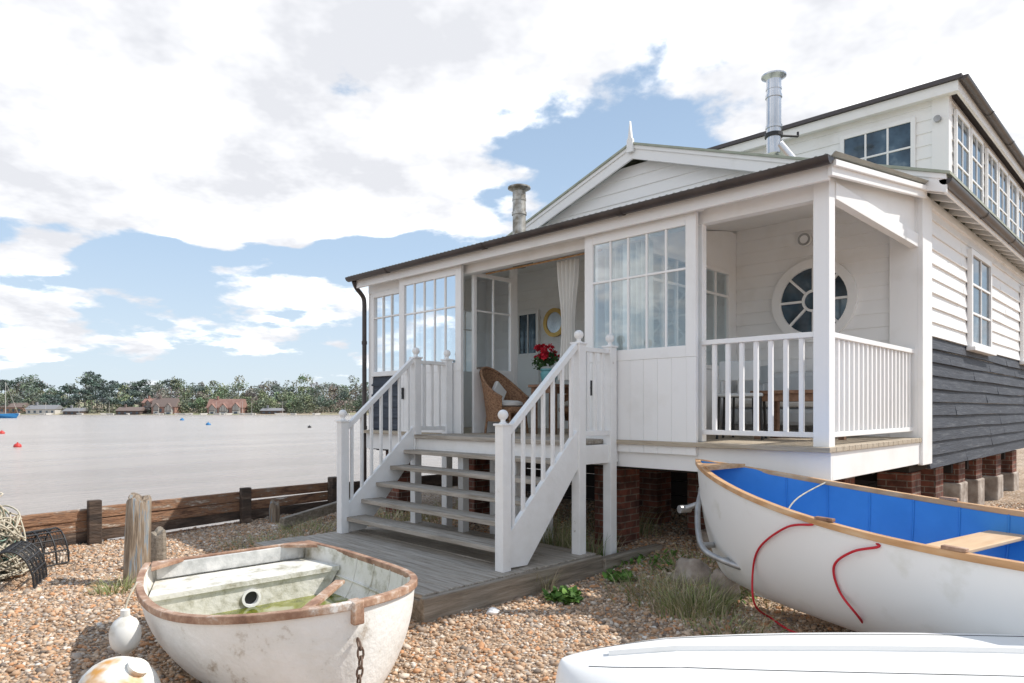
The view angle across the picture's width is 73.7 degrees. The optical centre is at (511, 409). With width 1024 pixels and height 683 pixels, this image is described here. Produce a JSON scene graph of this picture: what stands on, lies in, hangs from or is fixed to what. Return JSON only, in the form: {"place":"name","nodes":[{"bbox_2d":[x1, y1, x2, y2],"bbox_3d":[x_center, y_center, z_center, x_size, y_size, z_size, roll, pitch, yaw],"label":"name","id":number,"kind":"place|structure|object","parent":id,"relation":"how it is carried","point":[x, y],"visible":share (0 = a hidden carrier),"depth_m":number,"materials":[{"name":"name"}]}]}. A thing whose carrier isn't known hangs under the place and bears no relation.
{"place":"outdoors","nodes":[
{"label":"outdoors","id":0,"kind":"place"},
{"bbox_2d":[0,415,540,539],"bbox_3d":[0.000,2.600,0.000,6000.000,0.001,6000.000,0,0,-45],"label":"water","id":1,"kind":"structure","parent":0,"point":[55,463],"depth_m":37.13,"materials":[{"name":"liquid"}]},
{"bbox_2d":[0,382,18,417],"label":"moored sailboat","id":2,"kind":"object","parent":1,"relation":"on","point":[11,415],"visible":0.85,"depth_m":209.03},
{"bbox_2d":[13,442,21,446],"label":"mooring buoy","id":3,"kind":"object","parent":1,"relation":"on","point":[17,444],"visible":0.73,"depth_m":47.43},
{"bbox_2d":[19,402,348,414],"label":"moored boats","id":4,"kind":"object","parent":1,"relation":"on","point":[242,413],"visible":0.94,"depth_m":339.91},
{"bbox_2d":[408,496,457,523],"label":"marram grass","id":5,"kind":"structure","parent":0,"point":[435,516],"depth_m":9.49,"materials":[{"name":"green plant"}]},
{"bbox_2d":[335,330,617,572],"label":"porch staircase","id":6,"kind":"structure","parent":0,"point":[517,521],"depth_m":6.95,"materials":[{"name":"wood"}]},
{"bbox_2d":[0,400,1023,682],"bbox_3d":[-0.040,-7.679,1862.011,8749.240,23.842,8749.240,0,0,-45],"label":"ground","id":7,"kind":"structure","parent":0,"point":[1016,496],"depth_m":5.15,"materials":[{"name":"gravel"}]},
{"bbox_2d":[0,407,25,412],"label":"walls","id":8,"kind":"structure","parent":7,"relation":"on","point":[20,408],"depth_m":356.00,"materials":[{"name":"beige brick"}]},
{"bbox_2d":[1,400,27,406],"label":"roof","id":9,"kind":"structure","parent":8,"relation":"on","point":[16,405],"depth_m":357.93,"materials":[{"name":"brown tile"}]},
{"bbox_2d":[0,492,31,580],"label":"fishing net pile","id":10,"kind":"object","parent":7,"relation":"on","point":[10,563],"visible":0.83,"depth_m":6.43,"materials":[{"name":"beige fabric"}]},
{"bbox_2d":[0,541,47,588],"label":"lobster pot","id":11,"kind":"object","parent":7,"relation":"on","point":[15,548],"visible":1,"depth_m":6.21,"materials":[{"name":"black metal"}]},
{"bbox_2d":[16,527,69,571],"bbox_3d":[-4.887,1.410,6.936,0.418,0.358,0.542,0,0,22],"label":"lobster pot","id":12,"kind":"object","parent":7,"relation":"on","point":[38,533],"visible":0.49,"depth_m":7.00,"materials":[{"name":"black metal"}]},
{"bbox_2d":[26,409,63,413],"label":"walls","id":13,"kind":"structure","parent":7,"relation":"on","point":[56,411],"depth_m":352.00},
{"bbox_2d":[25,402,63,408],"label":"roof","id":14,"kind":"structure","parent":13,"relation":"on","point":[37,406],"depth_m":354.00,"materials":[{"name":"stone"}]},
{"bbox_2d":[63,411,88,414],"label":"walls","id":15,"kind":"structure","parent":7,"relation":"on","point":[74,412],"depth_m":350.00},
{"bbox_2d":[63,405,87,410],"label":"roof","id":16,"kind":"structure","parent":15,"relation":"on","point":[71,408],"depth_m":351.51,"materials":[{"name":"stone"}]},
{"bbox_2d":[82,571,136,596],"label":"marram grass","id":17,"kind":"structure","parent":7,"relation":"on","point":[126,586],"depth_m":5.93,"materials":[{"name":"green plant"}]},
{"bbox_2d":[78,656,160,682],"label":"mooring float","id":18,"kind":"object","parent":7,"relation":"on","point":[123,669],"visible":1,"depth_m":3.40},
{"bbox_2d":[116,411,146,414],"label":"walls","id":19,"kind":"structure","parent":7,"relation":"on","point":[133,412],"depth_m":350.00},
{"bbox_2d":[115,404,147,410],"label":"roof","id":20,"kind":"structure","parent":19,"relation":"on","point":[125,408],"depth_m":351.89,"materials":[{"name":"brown tile"}]},
{"bbox_2d":[123,492,151,583],"bbox_3d":[-3.473,1.287,6.327,0.221,1.027,0.221,2,-2,-31],"label":"wooden post","id":21,"kind":"object","parent":7,"relation":"on","point":[137,546],"visible":0.79,"depth_m":6.24,"materials":[{"name":"brown wood"}]},
{"bbox_2d":[151,526,166,562],"bbox_3d":[-3.610,1.502,6.972,0.168,0.597,0.168,0,0,11],"label":"wooden post","id":22,"kind":"object","parent":7,"relation":"on","point":[158,545],"visible":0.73,"depth_m":6.91,"materials":[{"name":"brown wood"}]},
{"bbox_2d":[153,404,172,413],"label":"gables","id":23,"kind":"object","parent":7,"relation":"on","point":[156,407],"visible":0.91,"depth_m":351.00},
{"bbox_2d":[152,407,180,413],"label":"walls","id":24,"kind":"structure","parent":7,"relation":"on","point":[175,410],"depth_m":352.00,"materials":[{"name":"red brick"}]},
{"bbox_2d":[150,395,181,407],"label":"roof","id":25,"kind":"structure","parent":24,"relation":"on","point":[160,401],"depth_m":353.91,"materials":[{"name":"brown tile"}]},
{"bbox_2d":[0,371,368,413],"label":"distant woodland","id":26,"kind":"object","parent":7,"relation":"on","point":[311,397],"visible":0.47,"depth_m":376.77,"materials":[{"name":"green plant"}]},
{"bbox_2d":[207,408,246,413],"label":"walls","id":27,"kind":"structure","parent":7,"relation":"on","point":[244,410],"depth_m":353.00,"materials":[{"name":"red brick"}]},
{"bbox_2d":[206,396,247,408],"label":"roof","id":28,"kind":"structure","parent":27,"relation":"on","point":[218,403],"depth_m":354.87,"materials":[{"name":"red tile"}]},
{"bbox_2d":[209,403,239,413],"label":"gables","id":29,"kind":"object","parent":28,"relation":"part of","point":[213,409],"visible":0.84,"depth_m":352.00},
{"bbox_2d":[209,404,238,411],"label":"timbering","id":30,"kind":"object","parent":29,"relation":"attached to","point":[224,409],"visible":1,"depth_m":351.94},
{"bbox_2d":[11,474,457,548],"bbox_3d":[-5.413,1.485,6.628,1.186,0.830,15.742,0,0,35],"label":"timber groyne","id":31,"kind":"object","parent":7,"relation":"on","point":[95,522],"visible":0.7,"depth_m":9.17,"materials":[{"name":"brown wood"}]},
{"bbox_2d":[208,529,301,551],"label":"marram grass","id":32,"kind":"structure","parent":7,"relation":"on","point":[267,537],"depth_m":8.08,"materials":[{"name":"green plant"}]},
{"bbox_2d":[261,411,284,413],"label":"walls","id":33,"kind":"structure","parent":7,"relation":"on","point":[266,412],"depth_m":352.00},
{"bbox_2d":[260,405,284,410],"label":"roof","id":34,"kind":"structure","parent":33,"relation":"on","point":[271,409],"depth_m":353.27,"materials":[{"name":"stone"}]},
{"bbox_2d":[269,499,279,522],"bbox_3d":[-3.386,1.542,9.727,0.147,0.517,0.147,0,0,-24],"label":"wooden post","id":35,"kind":"object","parent":7,"relation":"on","point":[274,511],"visible":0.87,"depth_m":9.67,"materials":[{"name":"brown wood"}]},
{"bbox_2d":[135,540,417,682],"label":"old dinghy","id":36,"kind":"object","parent":7,"relation":"on","point":[308,611],"visible":1,"depth_m":3.80,"materials":[{"name":"paint"}]},
{"bbox_2d":[109,583,141,654],"bbox_3d":[-2.187,1.191,3.860,0.164,0.389,0.161,0,0,-45],"label":"boat fender","id":37,"kind":"object","parent":36,"relation":"hanging from","point":[125,632],"visible":1,"depth_m":3.81,"materials":[{"name":"plastic"}]},
{"bbox_2d":[267,516,336,537],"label":"marram grass","id":38,"kind":"structure","parent":7,"relation":"on","point":[310,524],"depth_m":8.84,"materials":[{"name":"green plant"}]},
{"bbox_2d":[333,508,438,521],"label":"marram grass","id":39,"kind":"structure","parent":7,"relation":"on","point":[399,514],"depth_m":9.73,"materials":[{"name":"green plant"}]},
{"bbox_2d":[254,521,662,623],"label":"boardwalk platform","id":40,"kind":"structure","parent":7,"relation":"on","point":[454,578],"depth_m":6.29,"materials":[{"name":"grey wood"}]},
{"bbox_2d":[486,607,499,615],"bbox_3d":[-0.150,1.577,5.324,0.108,0.067,0.079,0,0,0],"label":"white stone","id":41,"kind":"object","parent":7,"relation":"on","point":[493,611],"visible":0.94,"depth_m":5.31,"materials":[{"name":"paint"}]},
{"bbox_2d":[517,559,569,593],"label":"marram grass","id":42,"kind":"structure","parent":7,"relation":"on","point":[552,584],"depth_m":6.02,"materials":[{"name":"green plant"}]},
{"bbox_2d":[525,490,568,536],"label":"marram grass","id":43,"kind":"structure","parent":7,"relation":"on","point":[558,514],"depth_m":8.01,"materials":[{"name":"green plant"}]},
{"bbox_2d":[541,585,583,604],"bbox_3d":[0.445,1.574,5.830,0.388,0.094,0.408,0,0,28],"label":"leafy weed","id":44,"kind":"object","parent":7,"relation":"on","point":[564,594],"visible":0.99,"depth_m":5.79,"materials":[{"name":"green plant"}]},
{"bbox_2d":[539,506,589,548],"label":"marram grass","id":45,"kind":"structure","parent":7,"relation":"on","point":[548,540],"depth_m":7.35,"materials":[{"name":"green plant"}]},
{"bbox_2d":[553,523,629,555],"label":"marram grass","id":46,"kind":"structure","parent":7,"relation":"on","point":[599,550],"depth_m":7.17,"materials":[{"name":"green plant"}]},
{"bbox_2d":[600,551,635,570],"bbox_3d":[0.943,1.515,6.858,0.583,0.118,0.496,0,0,-45],"label":"leafy weed","id":47,"kind":"object","parent":7,"relation":"on","point":[626,563],"visible":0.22,"depth_m":6.78,"materials":[{"name":"green plant"}]},
{"bbox_2d":[602,569,637,582],"bbox_3d":[1.010,1.555,6.421,0.318,0.100,0.342,0,0,-4],"label":"leafy weed","id":48,"kind":"object","parent":7,"relation":"on","point":[615,575],"visible":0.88,"depth_m":6.40,"materials":[{"name":"green plant"}]},
{"bbox_2d":[586,501,666,536],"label":"marram grass","id":49,"kind":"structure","parent":7,"relation":"on","point":[641,529],"depth_m":8.07,"materials":[{"name":"green plant"}]},
{"bbox_2d":[356,159,926,480],"bbox_3d":[1.068,-0.895,8.846,2.780,2.989,7.000,0,0,-45],"label":"porch frame","id":50,"kind":"object","parent":7,"relation":"on","point":[664,393],"visible":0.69,"depth_m":6.77,"materials":[{"name":"wood"}]},
{"bbox_2d":[352,281,366,304],"bbox_3d":[-2.325,-1.778,10.390,0.260,0.362,0.086,0,0,-45],"label":"downpipe","id":51,"kind":"object","parent":50,"relation":"attached to","point":[360,293],"visible":0.99,"depth_m":10.39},
{"bbox_2d":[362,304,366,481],"bbox_3d":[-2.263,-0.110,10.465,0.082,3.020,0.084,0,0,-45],"label":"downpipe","id":52,"kind":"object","parent":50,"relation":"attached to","point":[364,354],"visible":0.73,"depth_m":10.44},
{"bbox_2d":[371,376,397,449],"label":"navy cladding","id":53,"kind":"structure","parent":50,"relation":"attached to","point":[379,383],"depth_m":10.16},
{"bbox_2d":[376,275,509,371],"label":"glazing","id":54,"kind":"structure","parent":50,"relation":"attached to","point":[501,327],"depth_m":9.29,"materials":[{"name":"clear glass"}]},
{"bbox_2d":[401,380,591,398],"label":"door handles","id":55,"kind":"object","parent":50,"relation":"attached to","point":[402,393],"depth_m":9.61,"materials":[{"name":"black metal"}]},
{"bbox_2d":[508,183,530,268],"bbox_3d":[0.106,-2.705,10.076,0.340,1.210,0.340,0,0,-45],"label":"flue","id":56,"kind":"object","parent":50,"relation":"on","point":[519,212],"visible":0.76,"depth_m":9.99,"materials":[{"name":"metal"}]},
{"bbox_2d":[486,249,601,274],"bbox_3d":[0.332,-1.790,8.323,0.024,0.024,1.900,0,0,-45],"label":"curtain rail","id":57,"kind":"object","parent":50,"relation":"attached to","point":[539,262],"visible":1,"depth_m":8.31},
{"bbox_2d":[557,258,579,379],"bbox_3d":[0.661,-1.055,8.036,0.060,1.410,0.330,0,0,-45],"label":"curtain open","id":58,"kind":"object","parent":50,"relation":"hanging from","point":[568,275],"visible":0.78,"depth_m":8.03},
{"bbox_2d":[604,246,622,349],"bbox_3d":[1.124,-0.930,7.432,0.060,1.660,0.280,0,0,-45],"label":"curtain side","id":59,"kind":"object","parent":50,"relation":"hanging from","point":[618,297],"visible":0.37,"depth_m":7.41,"materials":[{"name":"white fabric"}]},
{"bbox_2d":[348,151,928,276],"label":"corrugated roof","id":60,"kind":"structure","parent":50,"relation":"on","point":[860,162],"depth_m":6.17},
{"bbox_2d":[345,154,833,281],"bbox_3d":[0.014,-1.959,7.849,0.140,0.069,7.040,0,0,-45],"label":"porch gutter","id":61,"kind":"object","parent":60,"relation":"attached to","point":[795,167],"visible":1,"depth_m":6.69,"materials":[{"name":"metal"}]},
{"bbox_2d":[630,239,653,348],"bbox_3d":[1.354,-1.030,7.131,0.060,1.460,0.270,0,0,-45],"label":"curtain closed","id":62,"kind":"object","parent":50,"relation":"hanging from","point":[637,258],"visible":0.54,"depth_m":7.14,"materials":[{"name":"white fabric"}]},
{"bbox_2d":[701,332,913,437],"bbox_3d":[3.249,-0.210,6.492,2.748,0.890,1.036,0,0,-21],"label":"porch balustrade","id":63,"kind":"object","parent":50,"relation":"attached to","point":[872,387],"visible":0.9,"depth_m":6.24,"materials":[{"name":"wood"}]},
{"bbox_2d":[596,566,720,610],"bbox_3d":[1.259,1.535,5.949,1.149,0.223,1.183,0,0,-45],"label":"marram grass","id":64,"kind":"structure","parent":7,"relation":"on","point":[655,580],"depth_m":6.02,"materials":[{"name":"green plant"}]},
{"bbox_2d":[631,549,689,569],"bbox_3d":[1.517,1.493,6.812,0.593,0.107,0.621,0,0,-45],"label":"leafy weed","id":65,"kind":"object","parent":7,"relation":"on","point":[639,558],"visible":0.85,"depth_m":6.79,"materials":[{"name":"green plant"}]},
{"bbox_2d":[667,557,711,585],"bbox_3d":[1.647,1.575,6.298,0.506,0.456,0.354,0,0,39],"label":"boulder","id":66,"kind":"object","parent":7,"relation":"on","point":[691,567],"visible":0.44,"depth_m":6.16,"materials":[{"name":"stone"}]},
{"bbox_2d":[641,539,744,588],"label":"marram grass","id":67,"kind":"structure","parent":7,"relation":"on","point":[671,556],"depth_m":6.73,"materials":[{"name":"green plant"}]},
{"bbox_2d":[632,570,760,624],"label":"marram grass","id":68,"kind":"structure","parent":7,"relation":"on","point":[706,601],"depth_m":5.42,"materials":[{"name":"green plant"}]},
{"bbox_2d":[386,450,1016,546],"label":"brick piers","id":69,"kind":"structure","parent":7,"relation":"on","point":[646,491],"depth_m":8.46,"materials":[{"name":"brick"}]},
{"bbox_2d":[376,449,1004,508],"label":"floor joists","id":70,"kind":"object","parent":69,"relation":"on","point":[678,487],"visible":0.04,"depth_m":9.60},
{"bbox_2d":[364,427,921,452],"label":"porch floor","id":71,"kind":"structure","parent":70,"relation":"on","point":[805,444],"depth_m":6.55,"materials":[{"name":"wood"}]},
{"bbox_2d":[479,366,528,432],"bbox_3d":[-0.106,-0.133,8.892,0.619,0.880,0.705,0,0,35],"label":"wicker chair","id":72,"kind":"object","parent":71,"relation":"on","point":[501,391],"visible":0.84,"depth_m":8.85,"materials":[{"name":"brown wicker"}]},
{"bbox_2d":[528,384,568,434],"bbox_3d":[0.516,-0.005,8.605,0.444,0.620,0.450,0,0,-45],"label":"side table","id":73,"kind":"object","parent":71,"relation":"on","point":[557,388],"visible":0.23,"depth_m":8.59,"materials":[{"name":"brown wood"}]},
{"bbox_2d":[532,343,559,382],"bbox_3d":[0.436,-0.577,8.648,0.434,0.523,0.337,0,0,-45],"label":"potted geranium","id":74,"kind":"object","parent":73,"relation":"on","point":[544,357],"visible":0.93,"depth_m":8.56,"materials":[{"name":"red plant"}]},
{"bbox_2d":[559,394,567,431],"bbox_3d":[0.925,-0.133,9.027,0.619,0.880,0.705,0,0,-15],"label":"wicker chair","id":75,"kind":"object","parent":71,"relation":"on","point":[566,406],"visible":0.09,"depth_m":9.20,"materials":[{"name":"brown wicker"}]},
{"bbox_2d":[716,361,766,439],"bbox_3d":[2.403,-0.095,7.139,0.468,0.801,0.474,0,0,25],"label":"dining chair","id":76,"kind":"object","parent":71,"relation":"on","point":[735,370],"visible":0.62,"depth_m":6.96,"materials":[{"name":"wood"}]},
{"bbox_2d":[719,365,771,437],"bbox_3d":[2.619,-0.095,7.708,0.474,0.801,0.468,0,0,-5],"label":"dining chair","id":77,"kind":"object","parent":71,"relation":"on","point":[763,380],"visible":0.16,"depth_m":7.63,"materials":[{"name":"wood"}]},
{"bbox_2d":[731,372,812,425],"bbox_3d":[3.288,-0.120,8.040,0.620,0.650,1.480,0,0,-45],"label":"porch sofa","id":78,"kind":"object","parent":71,"relation":"on","point":[793,406],"visible":0.11,"depth_m":8.09,"materials":[{"name":"brown fabric"}]},
{"bbox_2d":[750,390,845,439],"bbox_3d":[2.934,0.055,6.965,0.544,0.500,0.800,0,0,-45],"label":"coffee table","id":79,"kind":"object","parent":71,"relation":"on","point":[793,396],"visible":0.28,"depth_m":6.91,"materials":[{"name":"brown wood"}]},
{"bbox_2d":[504,161,888,436],"bbox_3d":[1.887,-1.505,10.019,0.082,4.210,7.443,0,0,-45],"label":"front siding","id":80,"kind":"object","parent":70,"relation":"on","point":[768,257],"visible":0.34,"depth_m":8.87,"materials":[{"name":"white paint"}]},
{"bbox_2d":[517,310,539,427],"bbox_3d":[0.272,-0.677,11.543,0.050,1.965,0.500,0,0,-45],"label":"back door","id":81,"kind":"structure","parent":80,"relation":"attached to","point":[527,374],"depth_m":11.53,"materials":[{"name":"white paint"}]},
{"bbox_2d":[543,308,560,336],"bbox_3d":[0.693,-1.420,11.116,0.040,0.467,0.470,0,0,-45],"label":"round mirror","id":82,"kind":"object","parent":80,"relation":"attached to","point":[552,322],"visible":0.77,"depth_m":11.12,"materials":[{"name":"metal"}]},
{"bbox_2d":[772,232,857,341],"bbox_3d":[3.626,-1.478,8.208,0.075,1.335,1.000,0,0,-45],"label":"round window frame","id":83,"kind":"object","parent":80,"relation":"attached to","point":[849,281],"visible":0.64,"depth_m":8.25,"materials":[{"name":"white paint"}]},
{"bbox_2d":[798,233,809,245],"bbox_3d":[3.530,-2.060,8.254,0.015,0.150,0.150,0,0,-45],"label":"vent ring","id":84,"kind":"object","parent":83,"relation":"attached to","point":[808,240],"visible":1,"depth_m":8.25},
{"bbox_2d":[781,268,846,331],"bbox_3d":[3.627,-1.310,8.210,0.001,0.820,0.820,0,0,-45],"label":"round window glass","id":85,"kind":"object","parent":83,"relation":"attached to","point":[793,293],"visible":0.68,"depth_m":8.29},
{"bbox_2d":[927,196,1023,424],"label":"white side siding","id":86,"kind":"object","parent":70,"relation":"on","point":[951,245],"visible":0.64,"depth_m":8.70,"materials":[{"name":"paint"}]},
{"bbox_2d":[508,142,1023,270],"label":"roof","id":87,"kind":"structure","parent":86,"relation":"on","point":[949,173],"depth_m":8.96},
{"bbox_2d":[526,121,946,229],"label":"bargeboards","id":88,"kind":"object","parent":87,"relation":"attached to","point":[632,151],"visible":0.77,"depth_m":9.40,"materials":[{"name":"white paint"}]},
{"bbox_2d":[761,70,795,156],"bbox_3d":[3.718,-3.775,9.408,0.550,1.710,0.328,0,0,-2],"label":"tall flue","id":89,"kind":"object","parent":87,"relation":"on","point":[775,144],"visible":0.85,"depth_m":9.32,"materials":[{"name":"metal"}]},
{"bbox_2d":[765,130,798,139],"bbox_3d":[3.736,-3.805,9.398,0.498,0.110,0.239,0,0,3],"label":"flue bracket","id":90,"kind":"object","parent":89,"relation":"attached to","point":[774,132],"visible":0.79,"depth_m":9.34,"materials":[{"name":"black metal"}]},
{"bbox_2d":[939,177,1023,256],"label":"side gutter","id":91,"kind":"object","parent":87,"relation":"attached to","point":[963,195],"visible":0.89,"depth_m":8.16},
{"bbox_2d":[719,80,1023,203],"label":"storey walls","id":92,"kind":"structure","parent":86,"relation":"on","point":[934,143],"depth_m":10.03,"materials":[{"name":"white paint"}]},
{"bbox_2d":[707,73,1023,189],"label":"roof","id":93,"kind":"structure","parent":92,"relation":"on","point":[975,123],"depth_m":10.53,"materials":[{"name":"metal"}]},
{"bbox_2d":[840,109,1023,364],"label":"window frames","id":94,"kind":"structure","parent":92,"relation":"attached to","point":[978,348],"depth_m":10.14,"materials":[{"name":"white paint"}]},
{"bbox_2d":[520,117,1023,353],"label":"room glazing","id":95,"kind":"structure","parent":94,"relation":"attached to","point":[899,136],"depth_m":10.15,"materials":[{"name":"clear glass"}]},
{"bbox_2d":[933,115,941,122],"bbox_3d":[5.968,-4.080,9.574,0.060,0.090,0.090,0,0,-45],"label":"wall lamp","id":96,"kind":"object","parent":92,"relation":"attached to","point":[937,118],"visible":1,"depth_m":9.56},
{"bbox_2d":[960,74,1023,167],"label":"gutter","id":97,"kind":"object","parent":92,"relation":"on","point":[978,96],"visible":1,"depth_m":10.41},
{"bbox_2d":[889,189,1023,464],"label":"corner trim","id":98,"kind":"structure","parent":86,"relation":"attached to","point":[910,298],"depth_m":7.49,"materials":[{"name":"white paint"}]},
{"bbox_2d":[927,337,1023,468],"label":"side cladding navy","id":99,"kind":"object","parent":98,"relation":"attached to","point":[961,432],"visible":0.94,"depth_m":9.14,"materials":[{"name":"wood"}]},
{"bbox_2d":[677,487,740,569],"bbox_3d":[1.821,1.012,5.622,0.866,0.683,1.358,0,0,10],"label":"launching trolley","id":100,"kind":"object","parent":7,"relation":"on","point":[702,545],"visible":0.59,"depth_m":5.57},
{"bbox_2d":[708,568,740,600],"bbox_3d":[1.837,1.568,5.821,0.329,0.428,0.299,0,0,-19],"label":"boulder","id":101,"kind":"object","parent":7,"relation":"on","point":[715,574],"visible":0.31,"depth_m":5.72,"materials":[{"name":"stone"}]},
{"bbox_2d":[706,590,756,604],"bbox_3d":[1.832,1.552,5.741,0.387,0.078,0.429,0,0,-45],"label":"leafy weed","id":102,"kind":"object","parent":7,"relation":"on","point":[740,597],"visible":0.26,"depth_m":5.68,"materials":[{"name":"green plant"}]},
{"bbox_2d":[678,605,793,634],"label":"marram grass","id":103,"kind":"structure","parent":7,"relation":"on","point":[730,624],"depth_m":4.94,"materials":[{"name":"green plant"}]},
{"bbox_2d":[700,580,794,612],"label":"marram grass","id":104,"kind":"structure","parent":7,"relation":"on","point":[759,602],"depth_m":5.52,"materials":[{"name":"green plant"}]},
{"bbox_2d":[555,632,1023,682],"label":"upturned boat","id":105,"kind":"object","parent":7,"relation":"on","point":[858,657],"visible":1,"depth_m":2.92,"materials":[{"name":"white paint"}]},
{"bbox_2d":[671,471,1018,548],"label":"pier bases","id":106,"kind":"object","parent":7,"relation":"on","point":[979,490],"visible":0.19,"depth_m":9.96,"materials":[{"name":"stone"}]},
{"bbox_2d":[695,459,1023,634],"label":"rowing boat","id":107,"kind":"object","parent":7,"relation":"on","point":[942,564],"visible":0.88,"depth_m":4.41,"materials":[{"name":"white paint"}]},
{"bbox_2d":[751,523,880,632],"bbox_3d":[2.116,1.129,4.575,1.247,0.890,1.020,0,0,-45],"label":"red rope line","id":108,"kind":"object","parent":107,"relation":"hanging from","point":[833,570],"visible":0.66,"depth_m":4.26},
{"bbox_2d":[0,0,1023,399],"label":"sky","id":109,"kind":"structure","parent":0,"point":[191,191],"materials":[{"name":"white"}]},
{"bbox_2d":[464,177,843,279],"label":"porch ceiling","id":110,"kind":"structure","parent":0,"point":[777,217],"depth_m":8.35,"materials":[{"name":"wood"}]},
{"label":"walls","id":111,"kind":"object","parent":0,"visible":0},
{"bbox_2d":[141,396,153,402],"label":"roof","id":112,"kind":"structure","parent":111,"relation":"on","point":[149,399],"depth_m":361.60,"materials":[{"name":"red tile"}]}
]}

